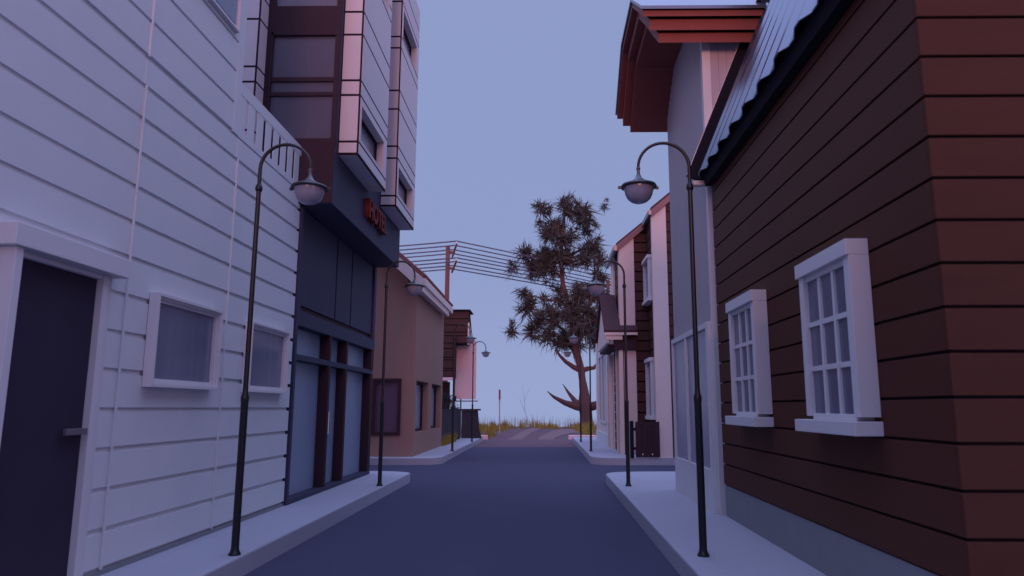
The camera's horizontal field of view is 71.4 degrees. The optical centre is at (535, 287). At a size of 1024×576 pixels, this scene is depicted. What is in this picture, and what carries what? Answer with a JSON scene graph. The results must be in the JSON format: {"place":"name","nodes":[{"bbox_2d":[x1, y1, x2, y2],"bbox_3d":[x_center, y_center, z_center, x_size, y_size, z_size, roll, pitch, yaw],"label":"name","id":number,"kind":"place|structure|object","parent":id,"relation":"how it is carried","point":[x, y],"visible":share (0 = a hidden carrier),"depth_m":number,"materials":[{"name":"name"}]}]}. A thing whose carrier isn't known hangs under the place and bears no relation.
{"place":"outdoors","nodes":[
{"label":"outdoors","id":0,"kind":"place"},
{"bbox_2d":[0,0,301,575],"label":"white house","id":1,"kind":"structure","parent":0,"point":[131,154],"depth_m":6.53,"materials":[{"name":"paint"}]},
{"bbox_2d":[0,258,96,575],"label":"door","id":2,"kind":"structure","parent":1,"relation":"in","point":[42,430],"depth_m":5.34,"materials":[{"name":"wood"}]},
{"bbox_2d":[142,292,223,389],"bbox_3d":[-3.621,0.593,7.389,0.095,0.890,1.370,0,-10,1],"label":"window","id":3,"kind":"structure","parent":1,"relation":"in","point":[184,337],"depth_m":7.31,"materials":[{"name":"white glass"}]},
{"bbox_2d":[209,0,241,32],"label":"window","id":4,"kind":"structure","parent":1,"relation":"in","point":[232,8],"depth_m":8.51,"materials":[{"name":"white glass"}]},
{"bbox_2d":[241,321,289,393],"bbox_3d":[-3.596,0.960,9.548,0.095,0.880,1.330,0,-10,1],"label":"window","id":5,"kind":"structure","parent":1,"relation":"in","point":[269,357],"depth_m":9.61,"materials":[{"name":"white glass"}]},
{"bbox_2d":[100,471,409,575],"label":"pavement","id":6,"kind":"structure","parent":0,"point":[266,537],"depth_m":8.08,"materials":[{"name":"concrete"}]},
{"bbox_2d":[228,143,329,555],"bbox_3d":[-2.552,0.517,7.182,0.803,4.152,0.376,0,-10,1],"label":"street lamp","id":7,"kind":"object","parent":6,"relation":"on","point":[309,190],"visible":1,"depth_m":7.21,"materials":[{"name":"black metal"}]},
{"bbox_2d":[376,261,425,485],"bbox_3d":[-2.484,1.528,13.217,0.803,4.152,0.376,0,-10,1],"label":"street lamp","id":8,"kind":"object","parent":6,"relation":"on","point":[414,287],"visible":1,"depth_m":13.26,"materials":[{"name":"metal"}]},
{"bbox_2d":[242,0,419,505],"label":"hotel","id":9,"kind":"structure","parent":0,"point":[331,86],"depth_m":12.01,"materials":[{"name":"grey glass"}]},
{"bbox_2d":[270,96,332,137],"bbox_3d":[-3.688,-2.666,11.178,0.990,0.710,0.015,0,-10,1],"label":"side window","id":10,"kind":"structure","parent":9,"relation":"in","point":[302,117],"depth_m":11.18,"materials":[{"name":"grey glass"}]},
{"bbox_2d":[271,82,332,91],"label":"side window","id":11,"kind":"structure","parent":9,"relation":"in","point":[276,86],"depth_m":11.26,"materials":[{"name":"grey glass"}]},
{"bbox_2d":[289,362,318,494],"bbox_3d":[-3.807,2.217,11.363,0.070,2.038,1.660,0,-10,1],"label":"window","id":12,"kind":"structure","parent":9,"relation":"in","point":[306,377],"depth_m":11.56,"materials":[{"name":"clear glass"}]},
{"bbox_2d":[272,36,335,76],"bbox_3d":[-3.688,-3.672,11.346,0.990,0.710,0.015,0,-10,1],"label":"side window","id":13,"kind":"structure","parent":9,"relation":"in","point":[306,56],"depth_m":11.34,"materials":[{"name":"grey glass"}]},
{"bbox_2d":[277,0,336,5],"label":"side window","id":14,"kind":"structure","parent":9,"relation":"in","point":[279,2],"depth_m":11.49,"materials":[{"name":"grey glass"}]},
{"bbox_2d":[297,329,319,357],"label":"window","id":15,"kind":"structure","parent":9,"relation":"in","point":[308,344],"depth_m":11.80,"materials":[{"name":"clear glass"}]},
{"bbox_2d":[325,368,335,482],"bbox_3d":[-3.731,2.450,12.753,0.190,2.038,0.960,0,-10,1],"label":"door","id":16,"kind":"structure","parent":9,"relation":"in","point":[333,371],"depth_m":13.02,"materials":[{"name":"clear glass"}]},
{"bbox_2d":[331,340,337,361],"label":"window","id":17,"kind":"structure","parent":9,"relation":"in","point":[334,343],"depth_m":13.27,"materials":[{"name":"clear glass"}]},
{"bbox_2d":[343,371,362,476],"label":"window","id":18,"kind":"structure","parent":9,"relation":"in","point":[353,389],"depth_m":14.51,"materials":[{"name":"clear glass"}]},
{"bbox_2d":[346,345,363,367],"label":"window","id":19,"kind":"structure","parent":9,"relation":"in","point":[355,355],"depth_m":14.75,"materials":[{"name":"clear glass"}]},
{"bbox_2d":[360,105,383,171],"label":"window","id":20,"kind":"structure","parent":9,"relation":"in","point":[370,137],"depth_m":12.59,"materials":[{"name":"grey glass"}]},
{"bbox_2d":[364,198,386,234],"bbox_3d":[-3.039,-1.339,13.562,0.100,0.360,1.400,0,-10,1],"label":"hotel sign","id":21,"kind":"object","parent":9,"relation":"attached to","point":[374,215],"visible":1,"depth_m":13.29,"materials":[{"name":"red plastic"}]},
{"bbox_2d":[384,0,389,11],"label":"window","id":22,"kind":"structure","parent":9,"relation":"in","point":[387,2],"depth_m":13.51,"materials":[{"name":"grey glass"}]},
{"bbox_2d":[398,167,412,214],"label":"window","id":23,"kind":"structure","parent":9,"relation":"in","point":[405,191],"depth_m":15.62,"materials":[{"name":"grey glass"}]},
{"bbox_2d":[403,11,416,71],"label":"window","id":24,"kind":"structure","parent":9,"relation":"in","point":[408,38],"depth_m":16.11,"materials":[{"name":"grey glass"}]},
{"bbox_2d":[370,252,452,456],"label":"tan house","id":25,"kind":"structure","parent":0,"point":[413,385],"depth_m":21.12,"materials":[{"name":"paint"}]},
{"bbox_2d":[371,378,401,434],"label":"window","id":26,"kind":"structure","parent":25,"relation":"in","point":[392,386],"depth_m":20.73,"materials":[{"name":"brown glass"}]},
{"bbox_2d":[415,382,422,431],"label":"window","id":27,"kind":"structure","parent":25,"relation":"in","point":[419,386],"depth_m":22.84,"materials":[{"name":"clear glass"}]},
{"bbox_2d":[431,385,435,428],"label":"window","id":28,"kind":"structure","parent":25,"relation":"in","point":[433,403],"depth_m":25.92,"materials":[{"name":"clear glass"}]},
{"bbox_2d":[370,437,481,464],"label":"pavement","id":29,"kind":"structure","parent":0,"point":[439,455],"depth_m":20.99,"materials":[{"name":"concrete"}]},
{"bbox_2d":[441,409,481,440],"bbox_3d":[-3.030,5.705,29.620,1.010,1.330,6.640,0,-10,1],"label":"board fence","id":30,"kind":"object","parent":29,"relation":"on","point":[465,421],"visible":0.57,"depth_m":32.65,"materials":[{"name":"grey wood"}]},
{"bbox_2d":[451,324,476,450],"bbox_3d":[-2.369,3.235,23.415,0.803,4.152,0.376,0,-10,1],"label":"street lamp","id":31,"kind":"object","parent":29,"relation":"on","point":[470,338],"visible":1,"depth_m":23.50,"materials":[{"name":"metal"}]},
{"bbox_2d":[471,341,489,441],"bbox_3d":[-2.298,4.292,29.727,0.803,4.152,0.376,0,-10,1],"label":"street lamp","id":32,"kind":"object","parent":29,"relation":"on","point":[485,353],"visible":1,"depth_m":29.81,"materials":[{"name":"metal"}]},
{"bbox_2d":[442,390,451,408],"bbox_3d":[-3.962,5.710,31.708,0.815,2.416,1.331,-5,-11,26],"label":"shrub","id":33,"kind":"object","parent":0,"point":[447,397],"visible":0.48,"depth_m":31.74,"materials":[{"name":"green plant"}]},
{"bbox_2d":[441,433,457,445],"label":"grass","id":34,"kind":"structure","parent":0,"point":[444,442],"depth_m":27.09,"materials":[{"name":"yellow plant"}]},
{"bbox_2d":[450,399,460,419],"bbox_3d":[-3.589,5.833,31.145,0.582,1.988,1.589,1,-10,-6],"label":"shrub","id":35,"kind":"object","parent":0,"point":[455,401],"visible":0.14,"depth_m":31.27,"materials":[{"name":"green plant"}]},
{"bbox_2d":[244,447,679,575],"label":"road","id":36,"kind":"structure","parent":0,"point":[517,511],"depth_m":9.54,"materials":[{"name":"grey asphalt"}]},
{"bbox_2d":[473,439,575,446],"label":"road end","id":37,"kind":"structure","parent":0,"point":[526,443],"depth_m":31.96,"materials":[{"name":"grey asphalt"}]},
{"bbox_2d":[509,428,539,438],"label":"path","id":38,"kind":"structure","parent":0,"point":[523,434],"depth_m":38.90,"materials":[{"name":"grey concrete"}]},
{"bbox_2d":[461,408,596,426],"bbox_3d":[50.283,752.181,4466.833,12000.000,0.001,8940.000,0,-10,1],"label":"sea","id":39,"kind":"structure","parent":0,"point":[548,414],"depth_m":370.33,"materials":[{"name":"liquid"}]},
{"bbox_2d":[399,0,668,407],"label":"sky","id":40,"kind":"structure","parent":0,"point":[516,102],"materials":[{"name":"blue"}]},
{"bbox_2d":[479,413,596,437],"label":"grass","id":41,"kind":"structure","parent":0,"point":[490,429],"depth_m":40.89,"materials":[{"name":"plant"}]},
{"bbox_2d":[481,426,594,438],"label":"ground","id":42,"kind":"structure","parent":0,"point":[510,433],"depth_m":38.72,"materials":[{"name":"soil"}]},
{"bbox_2d":[443,241,457,381],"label":"utility pole","id":43,"kind":"object","parent":42,"relation":"on","point":[447,270],"visible":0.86,"depth_m":45.75,"materials":[{"name":"beige paint"}]},
{"bbox_2d":[399,245,454,250],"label":"power line","id":44,"kind":"object","parent":43,"relation":"attached to","point":[426,247],"visible":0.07,"depth_m":45.73,"materials":[{"name":"metal"}]},
{"bbox_2d":[399,240,456,246],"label":"power line","id":45,"kind":"object","parent":43,"relation":"attached to","point":[427,243],"visible":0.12,"depth_m":44.55,"materials":[{"name":"metal"}]},
{"bbox_2d":[402,249,453,254],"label":"power line","id":46,"kind":"object","parent":43,"relation":"attached to","point":[426,252],"visible":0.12,"depth_m":46.95,"materials":[{"name":"metal"}]},
{"bbox_2d":[406,253,451,257],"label":"power line","id":47,"kind":"object","parent":43,"relation":"attached to","point":[426,255],"visible":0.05,"depth_m":48.10,"materials":[{"name":"metal"}]},
{"bbox_2d":[411,257,455,261],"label":"power line","id":48,"kind":"object","parent":43,"relation":"attached to","point":[434,259],"visible":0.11,"depth_m":44.33,"materials":[{"name":"metal"}]},
{"bbox_2d":[415,261,454,265],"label":"power line","id":49,"kind":"object","parent":43,"relation":"attached to","point":[435,263],"visible":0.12,"depth_m":45.45,"materials":[{"name":"metal"}]},
{"bbox_2d":[419,265,452,268],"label":"power line","id":50,"kind":"object","parent":43,"relation":"attached to","point":[433,267],"visible":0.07,"depth_m":46.71,"materials":[{"name":"metal"}]},
{"bbox_2d":[454,269,561,288],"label":"power line","id":51,"kind":"object","parent":43,"relation":"attached to","point":[497,276],"visible":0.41,"depth_m":50.64,"materials":[{"name":"metal"}]},
{"bbox_2d":[455,265,567,286],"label":"power line","id":52,"kind":"object","parent":43,"relation":"attached to","point":[498,273],"visible":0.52,"depth_m":49.36,"materials":[{"name":"metal"}]},
{"bbox_2d":[454,253,590,281],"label":"power line","id":53,"kind":"object","parent":43,"relation":"attached to","point":[506,263],"visible":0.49,"depth_m":50.58,"materials":[{"name":"metal"}]},
{"bbox_2d":[455,250,610,282],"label":"power line","id":54,"kind":"object","parent":43,"relation":"attached to","point":[513,261],"visible":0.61,"depth_m":49.58,"materials":[{"name":"metal"}]},
{"bbox_2d":[456,257,610,288],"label":"power line","id":55,"kind":"object","parent":43,"relation":"attached to","point":[517,269],"visible":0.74,"depth_m":47.71,"materials":[{"name":"metal"}]},
{"bbox_2d":[457,241,610,274],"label":"power line","id":56,"kind":"object","parent":43,"relation":"attached to","point":[510,252],"visible":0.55,"depth_m":47.30,"materials":[{"name":"metal"}]},
{"bbox_2d":[457,261,610,291],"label":"power line","id":57,"kind":"object","parent":43,"relation":"attached to","point":[506,271],"visible":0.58,"depth_m":48.31,"materials":[{"name":"metal"}]},
{"bbox_2d":[457,245,610,278],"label":"power line","id":58,"kind":"object","parent":43,"relation":"attached to","point":[510,256],"visible":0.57,"depth_m":48.29,"materials":[{"name":"metal"}]},
{"bbox_2d":[442,309,473,408],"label":"barn house","id":59,"kind":"structure","parent":42,"relation":"on","point":[456,318],"depth_m":34.18,"materials":[{"name":"brown wood"}]},
{"bbox_2d":[455,341,477,436],"bbox_3d":[-3.469,5.052,34.895,1.280,4.960,0.320,0,-10,1],"label":"billboard","id":60,"kind":"object","parent":42,"relation":"on","point":[463,378],"visible":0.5,"depth_m":35.02,"materials":[{"name":"metal"}]},
{"bbox_2d":[499,390,500,433],"bbox_3d":[-2.008,6.892,39.225,0.070,2.560,0.600,0,-10,1],"label":"road sign","id":61,"kind":"object","parent":42,"relation":"on","point":[499,408],"visible":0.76,"depth_m":39.16,"materials":[{"name":"metal"}]},
{"bbox_2d":[503,189,610,425],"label":"tree","id":62,"kind":"object","parent":42,"relation":"on","point":[570,315],"visible":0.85,"depth_m":49.74,"materials":[{"name":"green plant"}]},
{"bbox_2d":[568,435,595,438],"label":"wall","id":63,"kind":"structure","parent":42,"relation":"on","point":[570,436],"depth_m":35.99,"materials":[{"name":"white concrete"}]},
{"bbox_2d":[606,280,610,292],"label":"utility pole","id":64,"kind":"object","parent":42,"relation":"on","point":[608,283],"visible":0.18,"depth_m":58.18,"materials":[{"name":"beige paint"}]},
{"bbox_2d":[539,429,577,438],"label":"path","id":65,"kind":"structure","parent":0,"point":[554,434],"depth_m":38.31,"materials":[{"name":"grey concrete"}]},
{"bbox_2d":[572,437,674,464],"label":"pavement","id":66,"kind":"structure","parent":0,"point":[601,454],"depth_m":20.56,"materials":[{"name":"concrete"}]},
{"bbox_2d":[563,342,581,441],"bbox_3d":[1.507,4.285,29.685,0.803,4.152,0.376,0,-10,1],"label":"street lamp","id":67,"kind":"object","parent":66,"relation":"on","point":[567,353],"visible":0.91,"depth_m":29.70,"materials":[{"name":"metal"}]},
{"bbox_2d":[567,323,592,450],"bbox_3d":[1.436,3.228,23.373,0.803,4.152,0.376,0,-10,1],"label":"street lamp","id":68,"kind":"object","parent":66,"relation":"on","point":[573,338],"visible":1,"depth_m":23.44,"materials":[{"name":"metal"}]},
{"bbox_2d":[591,328,613,446],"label":"white shop","id":69,"kind":"structure","parent":66,"relation":"on","point":[602,401],"depth_m":28.07,"materials":[{"name":"beige paint"}]},
{"bbox_2d":[598,354,602,422],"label":"window","id":70,"kind":"structure","parent":69,"relation":"in","point":[599,356],"depth_m":29.43,"materials":[{"name":"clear glass"}]},
{"bbox_2d":[601,355,606,422],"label":"window","id":71,"kind":"structure","parent":69,"relation":"in","point":[604,414],"depth_m":27.51,"materials":[{"name":"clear glass"}]},
{"bbox_2d":[595,193,674,457],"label":"gabled house","id":72,"kind":"structure","parent":0,"point":[640,253],"depth_m":21.73,"materials":[{"name":"beige paint"}]},
{"bbox_2d":[629,421,659,457],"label":"side gate","id":73,"kind":"structure","parent":72,"relation":"attached to","point":[648,444],"depth_m":20.01,"materials":[{"name":"black metal"}]},
{"bbox_2d":[641,254,652,305],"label":"window","id":74,"kind":"structure","parent":72,"relation":"in","point":[647,263],"depth_m":21.43,"materials":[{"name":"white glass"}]},
{"bbox_2d":[644,357,655,419],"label":"window","id":75,"kind":"structure","parent":72,"relation":"in","point":[649,362],"depth_m":20.85,"materials":[{"name":"white glass"}]},
{"bbox_2d":[615,0,765,514],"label":"grey building","id":76,"kind":"structure","parent":0,"point":[676,58],"depth_m":11.04,"materials":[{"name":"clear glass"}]},
{"bbox_2d":[674,340,687,459],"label":"window","id":77,"kind":"structure","parent":76,"relation":"in","point":[679,358],"depth_m":12.00,"materials":[{"name":"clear glass"}]},
{"bbox_2d":[687,329,710,468],"bbox_3d":[2.424,1.641,10.588,0.010,1.940,1.440,0,-10,1],"label":"window","id":78,"kind":"structure","parent":76,"relation":"in","point":[701,335],"depth_m":10.40,"materials":[{"name":"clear glass"}]},
{"bbox_2d":[606,471,826,575],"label":"pavement","id":79,"kind":"structure","parent":0,"point":[661,509],"depth_m":7.95,"materials":[{"name":"concrete"}]},
{"bbox_2d":[585,260,631,485],"bbox_3d":[1.322,1.521,13.176,0.803,4.152,0.376,0,-10,1],"label":"street lamp","id":80,"kind":"object","parent":79,"relation":"on","point":[596,287],"visible":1,"depth_m":13.22,"materials":[{"name":"metal"}]},
{"bbox_2d":[618,142,709,556],"bbox_3d":[1.254,0.510,7.140,0.803,4.152,0.376,0,-10,1],"label":"street lamp","id":81,"kind":"object","parent":79,"relation":"on","point":[638,189],"visible":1,"depth_m":7.16,"materials":[{"name":"metal"}]},
{"bbox_2d":[686,0,1023,575],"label":"brown house","id":82,"kind":"structure","parent":0,"point":[859,164],"depth_m":5.06,"materials":[{"name":"brown wood"}]},
{"bbox_2d":[725,289,773,426],"bbox_3d":[2.360,0.821,8.054,0.200,1.440,1.210,0,-10,1],"label":"window","id":83,"kind":"structure","parent":82,"relation":"in","point":[747,313],"depth_m":7.76,"materials":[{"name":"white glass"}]},
{"bbox_2d":[794,238,883,435],"bbox_3d":[2.333,0.433,5.676,0.200,1.420,1.210,0,-10,1],"label":"window","id":84,"kind":"structure","parent":82,"relation":"in","point":[840,357],"depth_m":5.40,"materials":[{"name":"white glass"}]}
]}

